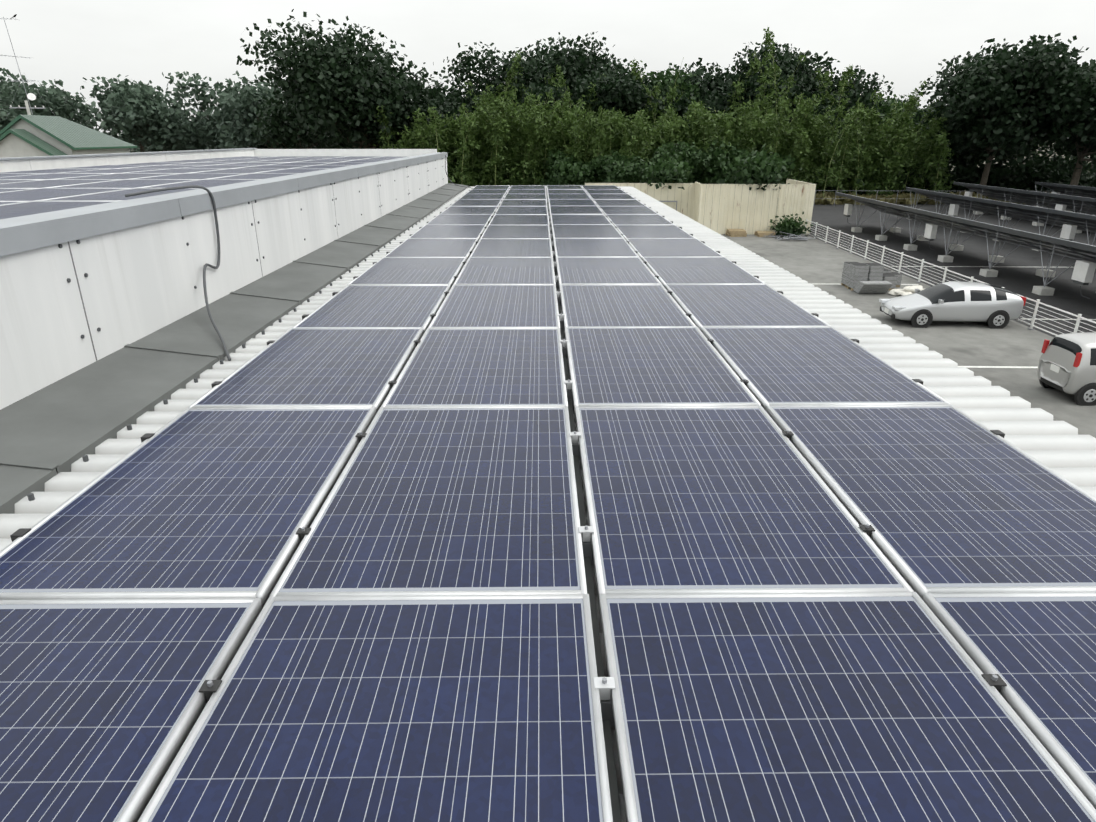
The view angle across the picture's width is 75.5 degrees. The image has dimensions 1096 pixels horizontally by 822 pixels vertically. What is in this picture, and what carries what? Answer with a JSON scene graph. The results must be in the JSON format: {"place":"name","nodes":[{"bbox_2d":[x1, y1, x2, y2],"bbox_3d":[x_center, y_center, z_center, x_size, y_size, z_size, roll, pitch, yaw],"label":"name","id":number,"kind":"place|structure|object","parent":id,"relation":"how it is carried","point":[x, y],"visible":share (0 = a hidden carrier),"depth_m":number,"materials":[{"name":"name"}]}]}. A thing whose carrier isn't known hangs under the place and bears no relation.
{"place":"outdoors","nodes":[
{"label":"outdoors","id":0,"kind":"place"},
{"bbox_2d":[0,0,1095,135],"label":"sky","id":1,"kind":"structure","parent":0,"point":[904,42],"materials":[{"name":"white"}]},
{"bbox_2d":[132,143,1090,203],"bbox_3d":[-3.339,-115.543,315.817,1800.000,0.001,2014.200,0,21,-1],"label":"ground","id":2,"kind":"structure","parent":0,"point":[994,158],"depth_m":234.41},
{"bbox_2d":[0,106,31,130],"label":"tree","id":3,"kind":"object","parent":2,"relation":"on","point":[4,114],"visible":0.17,"depth_m":89.75,"materials":[{"name":"green plant"}]},
{"bbox_2d":[0,129,66,157],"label":"house wall","id":4,"kind":"structure","parent":2,"relation":"on","point":[19,143],"depth_m":45.26,"materials":[{"name":"paint"}]},
{"bbox_2d":[0,79,94,128],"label":"tree","id":5,"kind":"object","parent":2,"relation":"on","point":[58,102],"visible":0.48,"depth_m":101.15,"materials":[{"name":"green plant"}]},
{"bbox_2d":[0,68,102,129],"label":"tree","id":6,"kind":"object","parent":2,"relation":"on","point":[12,75],"visible":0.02,"depth_m":108.56,"materials":[{"name":"green plant"}]},
{"bbox_2d":[0,115,136,154],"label":"roof","id":7,"kind":"structure","parent":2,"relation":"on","point":[67,136],"depth_m":47.77,"materials":[{"name":"paint"}]},
{"bbox_2d":[0,17,53,117],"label":"tv aerial","id":8,"kind":"object","parent":7,"relation":"on","point":[31,96],"visible":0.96,"depth_m":46.18,"materials":[{"name":"white paint"}]},
{"bbox_2d":[80,74,195,152],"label":"tree","id":9,"kind":"object","parent":2,"relation":"on","point":[102,97],"visible":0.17,"depth_m":108.41,"materials":[{"name":"green plant"}]},
{"bbox_2d":[86,83,213,151],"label":"tree","id":10,"kind":"object","parent":2,"relation":"on","point":[141,114],"visible":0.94,"depth_m":99.87,"materials":[{"name":"green plant"}]},
{"bbox_2d":[162,71,272,149],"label":"tree","id":11,"kind":"object","parent":2,"relation":"on","point":[214,118],"visible":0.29,"depth_m":103.06,"materials":[{"name":"green plant"}]},
{"bbox_2d":[214,75,296,148],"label":"tree","id":12,"kind":"object","parent":2,"relation":"on","point":[248,104],"visible":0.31,"depth_m":96.85,"materials":[{"name":"green plant"}]},
{"bbox_2d":[242,91,351,148],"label":"tree","id":13,"kind":"object","parent":2,"relation":"on","point":[276,124],"visible":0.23,"depth_m":88.12,"materials":[{"name":"green plant"}]},
{"bbox_2d":[236,9,457,148],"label":"tree","id":14,"kind":"object","parent":2,"relation":"on","point":[325,82],"visible":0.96,"depth_m":71.46,"materials":[{"name":"green plant"}]},
{"bbox_2d":[373,105,482,186],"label":"bamboo","id":15,"kind":"object","parent":2,"relation":"on","point":[432,132],"visible":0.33,"depth_m":71.10,"materials":[{"name":"green plant"}]},
{"bbox_2d":[424,112,480,183],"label":"bamboo","id":16,"kind":"object","parent":2,"relation":"on","point":[449,147],"visible":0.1,"depth_m":75.84,"materials":[{"name":"green plant"}]},
{"bbox_2d":[428,85,488,139],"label":"tree","id":17,"kind":"object","parent":2,"relation":"on","point":[456,101],"visible":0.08,"depth_m":83.25,"materials":[{"name":"green plant"}]},
{"bbox_2d":[412,116,530,186],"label":"bamboo","id":18,"kind":"object","parent":2,"relation":"on","point":[453,124],"visible":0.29,"depth_m":73.79,"materials":[{"name":"green plant"}]},
{"bbox_2d":[460,105,523,186],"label":"bamboo","id":19,"kind":"object","parent":2,"relation":"on","point":[483,115],"visible":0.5,"depth_m":72.53,"materials":[{"name":"green plant"}]},
{"bbox_2d":[464,51,524,170],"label":"bamboo","id":20,"kind":"object","parent":2,"relation":"on","point":[509,73],"visible":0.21,"depth_m":81.08,"materials":[{"name":"green plant"}]},
{"bbox_2d":[457,85,555,184],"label":"bamboo","id":21,"kind":"object","parent":2,"relation":"on","point":[526,104],"visible":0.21,"depth_m":74.67,"materials":[{"name":"green plant"}]},
{"bbox_2d":[443,41,575,109],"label":"tree","id":22,"kind":"object","parent":2,"relation":"on","point":[495,77],"visible":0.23,"depth_m":84.56,"materials":[{"name":"green plant"}]},
{"bbox_2d":[492,93,581,184],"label":"bamboo","id":23,"kind":"object","parent":2,"relation":"on","point":[533,130],"visible":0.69,"depth_m":72.69,"materials":[{"name":"green plant"}]},
{"bbox_2d":[501,81,578,160],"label":"tree","id":24,"kind":"object","parent":2,"relation":"on","point":[533,87],"visible":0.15,"depth_m":80.37,"materials":[{"name":"green plant"}]},
{"bbox_2d":[506,90,608,183],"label":"bamboo","id":25,"kind":"object","parent":2,"relation":"on","point":[580,123],"visible":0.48,"depth_m":72.75,"materials":[{"name":"green plant"}]},
{"bbox_2d":[517,32,619,99],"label":"tree","id":26,"kind":"object","parent":2,"relation":"on","point":[574,62],"visible":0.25,"depth_m":87.68,"materials":[{"name":"green plant"}]},
{"bbox_2d":[540,64,598,131],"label":"bamboo","id":27,"kind":"object","parent":2,"relation":"on","point":[559,83],"visible":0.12,"depth_m":80.24,"materials":[{"name":"green plant"}]},
{"bbox_2d":[539,148,600,185],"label":"bush","id":28,"kind":"object","parent":2,"relation":"on","point":[565,170],"visible":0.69,"depth_m":71.00,"materials":[{"name":"green plant"}]},
{"bbox_2d":[534,106,608,179],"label":"bamboo","id":29,"kind":"object","parent":2,"relation":"on","point":[589,115],"visible":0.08,"depth_m":74.76,"materials":[{"name":"green plant"}]},
{"bbox_2d":[559,107,624,182],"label":"bamboo","id":30,"kind":"object","parent":2,"relation":"on","point":[600,141],"visible":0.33,"depth_m":72.74,"materials":[{"name":"green plant"}]},
{"bbox_2d":[566,58,659,127],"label":"tree","id":31,"kind":"object","parent":2,"relation":"on","point":[616,90],"visible":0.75,"depth_m":80.82,"materials":[{"name":"green plant"}]},
{"bbox_2d":[590,109,636,156],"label":"bamboo","id":32,"kind":"object","parent":2,"relation":"on","point":[625,120],"visible":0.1,"depth_m":75.60,"materials":[{"name":"green plant"}]},
{"bbox_2d":[587,150,649,182],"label":"bush","id":33,"kind":"object","parent":2,"relation":"on","point":[618,169],"visible":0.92,"depth_m":70.51,"materials":[{"name":"green plant"}]},
{"bbox_2d":[604,109,684,160],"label":"bamboo","id":34,"kind":"object","parent":2,"relation":"on","point":[614,147],"visible":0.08,"depth_m":76.43,"materials":[{"name":"green plant"}]},
{"bbox_2d":[616,109,680,168],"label":"tree","id":35,"kind":"object","parent":2,"relation":"on","point":[636,144],"visible":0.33,"depth_m":72.94,"materials":[{"name":"green plant"}]},
{"bbox_2d":[630,57,683,129],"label":"tree","id":36,"kind":"object","parent":2,"relation":"on","point":[657,89],"visible":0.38,"depth_m":79.76,"materials":[{"name":"green plant"}]},
{"bbox_2d":[623,64,700,128],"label":"tree","id":37,"kind":"object","parent":2,"relation":"on","point":[668,79],"visible":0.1,"depth_m":84.11,"materials":[{"name":"green plant"}]},
{"bbox_2d":[644,141,706,183],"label":"bush","id":38,"kind":"object","parent":2,"relation":"on","point":[683,155],"visible":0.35,"depth_m":69.01,"materials":[{"name":"green plant"}]},
{"bbox_2d":[653,106,702,154],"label":"tree","id":39,"kind":"object","parent":2,"relation":"on","point":[668,115],"visible":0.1,"depth_m":74.47,"materials":[{"name":"green plant"}]},
{"bbox_2d":[638,82,726,129],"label":"tree","id":40,"kind":"object","parent":2,"relation":"on","point":[680,103],"visible":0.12,"depth_m":82.36,"materials":[{"name":"green plant"}]},
{"bbox_2d":[653,57,732,102],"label":"tree","id":41,"kind":"object","parent":2,"relation":"on","point":[699,72],"visible":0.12,"depth_m":88.57,"materials":[{"name":"green plant"}]},
{"bbox_2d":[671,101,734,183],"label":"bamboo","id":42,"kind":"object","parent":2,"relation":"on","point":[705,136],"visible":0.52,"depth_m":72.21,"materials":[{"name":"green plant"}]},
{"bbox_2d":[677,140,743,183],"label":"bush","id":43,"kind":"object","parent":2,"relation":"on","point":[711,161],"visible":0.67,"depth_m":70.80,"materials":[{"name":"green plant"}]},
{"bbox_2d":[692,94,766,147],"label":"bamboo","id":44,"kind":"object","parent":2,"relation":"on","point":[740,109],"visible":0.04,"depth_m":77.88,"materials":[{"name":"green plant"}]},
{"bbox_2d":[724,59,758,114],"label":"bamboo","id":45,"kind":"object","parent":2,"relation":"on","point":[739,90],"visible":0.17,"depth_m":81.45,"materials":[{"name":"green plant"}]},
{"bbox_2d":[687,94,802,152],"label":"bamboo","id":46,"kind":"object","parent":2,"relation":"on","point":[740,136],"visible":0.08,"depth_m":75.48,"materials":[{"name":"green plant"}]},
{"bbox_2d":[698,73,803,144],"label":"tree","id":47,"kind":"object","parent":2,"relation":"on","point":[720,94],"visible":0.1,"depth_m":81.92,"materials":[{"name":"green plant"}]},
{"bbox_2d":[728,149,794,183],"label":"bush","id":48,"kind":"object","parent":2,"relation":"on","point":[788,163],"visible":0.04,"depth_m":72.50,"materials":[{"name":"green plant"}]},
{"bbox_2d":[747,33,791,134],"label":"bamboo","id":49,"kind":"object","parent":2,"relation":"on","point":[765,63],"visible":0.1,"depth_m":80.53,"materials":[{"name":"green plant"}]},
{"bbox_2d":[734,95,811,182],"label":"bamboo","id":50,"kind":"object","parent":2,"relation":"on","point":[760,128],"visible":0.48,"depth_m":72.85,"materials":[{"name":"green plant"}]},
{"bbox_2d":[708,42,839,128],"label":"tree","id":51,"kind":"object","parent":2,"relation":"on","point":[787,63],"visible":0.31,"depth_m":84.78,"materials":[{"name":"green plant"}]},
{"bbox_2d":[752,26,805,128],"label":"bamboo","id":52,"kind":"object","parent":2,"relation":"on","point":[768,40],"visible":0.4,"depth_m":77.36,"materials":[{"name":"green plant"}]},
{"bbox_2d":[760,92,848,192],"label":"bamboo","id":53,"kind":"object","parent":2,"relation":"on","point":[806,106],"visible":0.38,"depth_m":73.82,"materials":[{"name":"green plant"}]},
{"bbox_2d":[773,111,859,192],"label":"bamboo","id":54,"kind":"object","parent":2,"relation":"on","point":[813,131],"visible":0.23,"depth_m":75.16,"materials":[{"name":"green plant"}]},
{"bbox_2d":[792,65,855,163],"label":"bamboo","id":55,"kind":"object","parent":2,"relation":"on","point":[846,73],"visible":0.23,"depth_m":79.92,"materials":[{"name":"green plant"}]},
{"bbox_2d":[783,86,881,148],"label":"tree","id":56,"kind":"object","parent":2,"relation":"on","point":[863,100],"visible":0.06,"depth_m":80.12,"materials":[{"name":"green plant"}]},
{"bbox_2d":[796,65,893,160],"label":"tree","id":57,"kind":"object","parent":2,"relation":"on","point":[858,80],"visible":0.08,"depth_m":83.61,"materials":[{"name":"green plant"}]},
{"bbox_2d":[807,90,921,201],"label":"bamboo","id":58,"kind":"object","parent":2,"relation":"on","point":[862,158],"visible":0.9,"depth_m":71.93,"materials":[{"name":"green plant"}]},
{"bbox_2d":[816,107,914,196],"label":"bamboo","id":59,"kind":"object","parent":2,"relation":"on","point":[888,157],"visible":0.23,"depth_m":72.65,"materials":[{"name":"green plant"}]},
{"bbox_2d":[845,163,908,194],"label":"understory","id":60,"kind":"object","parent":2,"relation":"on","point":[874,185],"visible":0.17,"depth_m":74.17,"materials":[{"name":"green plant"}]},
{"bbox_2d":[863,94,925,163],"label":"tree","id":61,"kind":"object","parent":2,"relation":"on","point":[886,108],"visible":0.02,"depth_m":84.75,"materials":[{"name":"green plant"}]},
{"bbox_2d":[842,99,956,193],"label":"bamboo","id":62,"kind":"object","parent":2,"relation":"on","point":[925,147],"visible":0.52,"depth_m":73.67,"materials":[{"name":"green plant"}]},
{"bbox_2d":[875,80,927,142],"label":"tree","id":63,"kind":"object","parent":2,"relation":"on","point":[901,108],"visible":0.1,"depth_m":80.46,"materials":[{"name":"green plant"}]},
{"bbox_2d":[892,151,953,193],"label":"understory","id":64,"kind":"object","parent":2,"relation":"on","point":[926,182],"visible":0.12,"depth_m":76.38,"materials":[{"name":"green plant"}]},
{"bbox_2d":[814,190,1062,204],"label":"weed bank","id":65,"kind":"structure","parent":2,"relation":"on","point":[905,198],"depth_m":72.25,"materials":[{"name":"green plant"}]},
{"bbox_2d":[912,106,984,171],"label":"tree","id":66,"kind":"object","parent":2,"relation":"on","point":[963,160],"visible":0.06,"depth_m":83.61,"materials":[{"name":"green plant"}]},
{"bbox_2d":[931,143,1004,192],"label":"understory","id":67,"kind":"object","parent":2,"relation":"on","point":[958,175],"visible":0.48,"depth_m":77.01,"materials":[{"name":"green plant"}]},
{"bbox_2d":[943,154,1038,193],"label":"understory","id":68,"kind":"object","parent":2,"relation":"on","point":[994,172],"visible":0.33,"depth_m":76.45,"materials":[{"name":"green plant"}]},
{"bbox_2d":[917,33,1089,195],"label":"tree","id":69,"kind":"object","parent":2,"relation":"on","point":[988,112],"visible":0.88,"depth_m":67.83,"materials":[{"name":"green plant"}]},
{"bbox_2d":[950,124,1066,166],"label":"tree","id":70,"kind":"object","parent":2,"relation":"on","point":[999,162],"visible":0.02,"depth_m":79.50,"materials":[{"name":"green plant"}]},
{"bbox_2d":[989,146,1094,193],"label":"understory","id":71,"kind":"object","parent":2,"relation":"on","point":[1044,177],"visible":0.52,"depth_m":74.62,"materials":[{"name":"green plant"}]},
{"bbox_2d":[1019,146,1095,192],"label":"understory","id":72,"kind":"object","parent":2,"relation":"on","point":[1083,172],"visible":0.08,"depth_m":74.76,"materials":[{"name":"green plant"}]},
{"bbox_2d":[1022,59,1095,185],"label":"tree","id":73,"kind":"object","parent":2,"relation":"on","point":[1074,100],"visible":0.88,"depth_m":65.26,"materials":[{"name":"green plant"}]},
{"bbox_3d":[-3.088,0.174,9.476,12.080,5.790,29.700,0,21,-1],"label":"building body","id":74,"kind":"object","parent":2,"relation":"on","visible":0},
{"bbox_2d":[0,157,447,409],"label":"parapet wall","id":75,"kind":"structure","parent":74,"relation":"on","point":[139,282],"depth_m":5.34,"materials":[{"name":"metal"}]},
{"bbox_2d":[0,148,447,256],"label":"roof edge trim","id":76,"kind":"structure","parent":74,"relation":"on","point":[27,233],"depth_m":6.94,"materials":[{"name":"grey painted metal"}]},
{"bbox_2d":[58,158,443,338],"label":"bolts","id":77,"kind":"object","parent":74,"relation":"attached to","point":[85,275],"depth_m":5.80,"materials":[{"name":"grey metal"}]},
{"bbox_2d":[0,186,1095,821],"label":"corrugated roof","id":78,"kind":"structure","parent":74,"relation":"on","point":[1060,448],"depth_m":4.44,"materials":[{"name":"metal"}]},
{"bbox_2d":[125,185,230,360],"bbox_3d":[-2.911,-1.132,5.526,0.656,1.100,1.848,-8,23,-21],"label":"cable","id":79,"kind":"object","parent":78,"relation":"on","point":[206,264],"visible":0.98,"depth_m":5.97,"materials":[{"name":"rubber"}]},
{"bbox_2d":[0,183,467,513],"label":"foot flashing","id":80,"kind":"object","parent":78,"relation":"on","point":[63,424],"visible":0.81,"depth_m":4.68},
{"bbox_2d":[27,186,469,500],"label":"flashing screws","id":81,"kind":"object","parent":78,"relation":"on","point":[30,496],"visible":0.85,"depth_m":4.97,"materials":[{"name":"grey metal"}]},
{"bbox_2d":[10,185,1006,821],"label":"panel clamps","id":82,"kind":"object","parent":78,"relation":"on","point":[602,683],"visible":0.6,"depth_m":2.57,"materials":[{"name":"metal"}]},
{"bbox_2d":[0,185,1095,821],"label":"solar panel frames","id":83,"kind":"structure","parent":82,"relation":"on","point":[1018,711],"depth_m":2.24,"materials":[{"name":"metal"}]},
{"bbox_2d":[0,185,1095,821],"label":"solar panels","id":84,"kind":"object","parent":83,"relation":"in","point":[820,709],"visible":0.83,"depth_m":2.34,"materials":[{"name":"glass"}]},
{"label":"upper roof deck","id":85,"kind":"object","parent":74,"relation":"on","visible":0},
{"bbox_2d":[0,156,409,205],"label":"array frames","id":86,"kind":"structure","parent":85,"relation":"on","point":[43,200],"depth_m":9.88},
{"bbox_2d":[0,156,402,218],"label":"array glass","id":87,"kind":"object","parent":86,"relation":"in","point":[18,210],"visible":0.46,"depth_m":9.91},
{"bbox_2d":[721,234,1095,437],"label":"pavement","id":88,"kind":"structure","parent":0,"point":[817,263],"depth_m":24.84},
{"bbox_2d":[585,183,694,218],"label":"wall","id":89,"kind":"structure","parent":88,"relation":"on","point":[684,199],"depth_m":51.90,"materials":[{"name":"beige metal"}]},
{"bbox_2d":[639,154,693,189],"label":"vines on hoarding","id":90,"kind":"object","parent":89,"relation":"attached to","point":[665,172],"visible":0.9,"depth_m":51.60,"materials":[{"name":"green plant"}]},
{"bbox_2d":[692,182,702,222],"bbox_3d":[10.716,-14.663,50.999,0.140,3.424,2.652,1,21,2],"label":"hoarding step","id":91,"kind":"object","parent":88,"relation":"on","point":[696,200],"visible":0.67,"depth_m":50.79,"materials":[{"name":"beige metal"}]},
{"bbox_2d":[725,229,775,236],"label":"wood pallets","id":92,"kind":"object","parent":88,"relation":"on","point":[736,232],"visible":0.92,"depth_m":48.98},
{"bbox_2d":[698,184,815,234],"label":"wall","id":93,"kind":"structure","parent":88,"relation":"on","point":[725,207],"depth_m":49.57,"materials":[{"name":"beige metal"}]},
{"bbox_2d":[719,143,801,190],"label":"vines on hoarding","id":94,"kind":"object","parent":93,"relation":"attached to","point":[756,169],"visible":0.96,"depth_m":49.18,"materials":[{"name":"green plant"}]},
{"bbox_2d":[768,212,812,236],"bbox_3d":[16.906,-12.880,48.984,3.079,1.767,3.089,1,21,2],"label":"shrub","id":95,"kind":"object","parent":88,"relation":"on","point":[791,225],"visible":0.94,"depth_m":48.63,"materials":[{"name":"green plant"}]},
{"bbox_2d":[766,232,818,239],"bbox_3d":[16.428,-11.846,47.956,3.391,0.390,3.742,1,21,2],"label":"scrap pile","id":96,"kind":"object","parent":88,"relation":"on","point":[794,237],"visible":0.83,"depth_m":47.48,"materials":[{"name":"grey metal"}]},
{"bbox_2d":[841,262,901,292],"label":"slab stacks","id":97,"kind":"object","parent":88,"relation":"on","point":[857,277],"visible":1,"depth_m":31.63,"materials":[{"name":"grey concrete"}]},
{"bbox_2d":[803,219,1095,335],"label":"lot fence","id":98,"kind":"object","parent":88,"relation":"on","point":[1038,302],"visible":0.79,"depth_m":32.86,"materials":[{"name":"metal"}]},
{"bbox_2d":[879,281,1026,328],"bbox_3d":[14.867,-3.984,26.215,4.502,1.536,2.129,1,21,3],"label":"car","id":99,"kind":"object","parent":88,"relation":"on","point":[994,307],"visible":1,"depth_m":25.48,"materials":[{"name":"silver metal"}]},
{"bbox_2d":[892,266,1095,367],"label":"parking lines","id":100,"kind":"object","parent":88,"relation":"on","point":[988,366],"visible":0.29,"depth_m":26.86,"materials":[{"name":"paint"}]},
{"bbox_2d":[1037,332,1095,405],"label":"car","id":101,"kind":"object","parent":88,"relation":"on","point":[1067,363],"visible":1,"depth_m":18.25,"materials":[{"name":"silver metal"}]},
{"bbox_2d":[806,204,1095,336],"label":"asphalt yard","id":102,"kind":"structure","parent":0,"point":[1018,267],"depth_m":41.33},
{"bbox_2d":[835,192,1095,298],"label":"solar panel array","id":103,"kind":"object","parent":102,"relation":"on","point":[1083,254],"visible":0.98,"depth_m":36.44,"materials":[{"name":"dark photovoltaic glass panels"},{"name":"galvanized steel"},{"name":"concrete"}]},
{"bbox_2d":[906,187,1095,250],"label":"solar panel array","id":104,"kind":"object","parent":102,"relation":"on","point":[1070,223],"visible":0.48,"depth_m":46.65,"materials":[{"name":"glass"},{"name":"aluminium"},{"name":"concrete"}]},
{"bbox_2d":[953,182,1095,232],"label":"solar panel array","id":105,"kind":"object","parent":102,"relation":"on","point":[1069,202],"visible":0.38,"depth_m":56.86,"materials":[{"name":"glass"},{"name":"aluminium"},{"name":"concrete"}]},
{"bbox_2d":[1035,182,1095,214],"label":"solar panel array","id":106,"kind":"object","parent":102,"relation":"on","point":[1079,191],"visible":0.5,"depth_m":63.50,"materials":[{"name":"grey"}]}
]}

